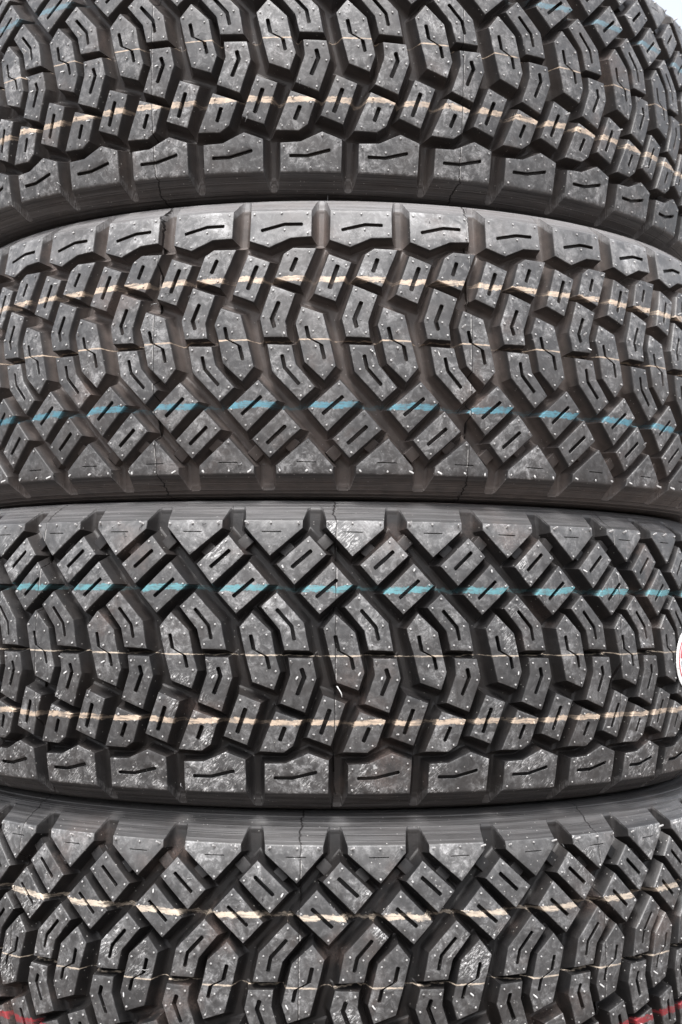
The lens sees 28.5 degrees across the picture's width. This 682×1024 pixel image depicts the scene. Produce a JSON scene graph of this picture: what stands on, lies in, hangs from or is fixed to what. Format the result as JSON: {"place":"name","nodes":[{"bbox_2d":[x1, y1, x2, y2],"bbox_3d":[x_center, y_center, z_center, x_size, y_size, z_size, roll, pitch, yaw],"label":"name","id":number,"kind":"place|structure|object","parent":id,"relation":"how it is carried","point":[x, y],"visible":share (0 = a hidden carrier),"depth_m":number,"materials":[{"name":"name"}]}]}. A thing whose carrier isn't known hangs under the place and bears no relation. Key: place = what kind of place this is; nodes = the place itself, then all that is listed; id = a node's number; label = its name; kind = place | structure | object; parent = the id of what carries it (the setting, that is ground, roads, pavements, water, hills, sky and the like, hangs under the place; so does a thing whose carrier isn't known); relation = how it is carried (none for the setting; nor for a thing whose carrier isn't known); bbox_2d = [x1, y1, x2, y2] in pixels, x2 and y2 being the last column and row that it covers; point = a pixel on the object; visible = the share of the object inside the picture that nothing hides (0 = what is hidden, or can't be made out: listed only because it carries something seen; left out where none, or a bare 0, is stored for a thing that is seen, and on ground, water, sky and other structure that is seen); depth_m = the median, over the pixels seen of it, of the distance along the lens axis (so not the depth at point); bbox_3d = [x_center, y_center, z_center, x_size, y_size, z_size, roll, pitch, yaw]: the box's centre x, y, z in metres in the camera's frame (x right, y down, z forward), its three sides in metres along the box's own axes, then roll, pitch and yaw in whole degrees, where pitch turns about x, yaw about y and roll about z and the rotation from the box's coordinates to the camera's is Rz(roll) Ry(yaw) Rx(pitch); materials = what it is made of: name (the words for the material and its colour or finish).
{"place":"outdoors","nodes":[
{"label":"outdoors","id":0,"kind":"place"},
{"bbox_2d":[0,775,681,1023],"bbox_3d":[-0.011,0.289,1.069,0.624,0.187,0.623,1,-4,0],"label":"off road tyre","id":1,"kind":"object","parent":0,"point":[565,911],"visible":0.84,"depth_m":0.79,"materials":[{"name":"rubber"}]},
{"bbox_2d":[0,501,681,808],"bbox_3d":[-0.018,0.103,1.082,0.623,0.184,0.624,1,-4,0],"label":"off road tyre","id":2,"kind":"object","parent":1,"relation":"on","point":[317,654],"visible":1,"depth_m":0.80,"materials":[{"name":"rubber"}]},
{"bbox_2d":[0,201,681,523],"bbox_3d":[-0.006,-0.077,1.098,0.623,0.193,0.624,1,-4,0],"label":"off road tyre","id":3,"kind":"object","parent":2,"relation":"on","point":[362,351],"visible":0.98,"depth_m":0.81,"materials":[{"name":"rubber"}]},
{"bbox_2d":[0,0,681,261],"bbox_3d":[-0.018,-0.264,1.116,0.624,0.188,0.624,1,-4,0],"label":"off road tyre","id":4,"kind":"object","parent":3,"relation":"on","point":[569,111],"visible":0.65,"depth_m":0.83,"materials":[{"name":"rubber"}]},
{"bbox_2d":[653,0,681,28],"label":"sky","id":5,"kind":"structure","parent":0,"point":[674,7],"materials":[{"name":"white"}]}
]}

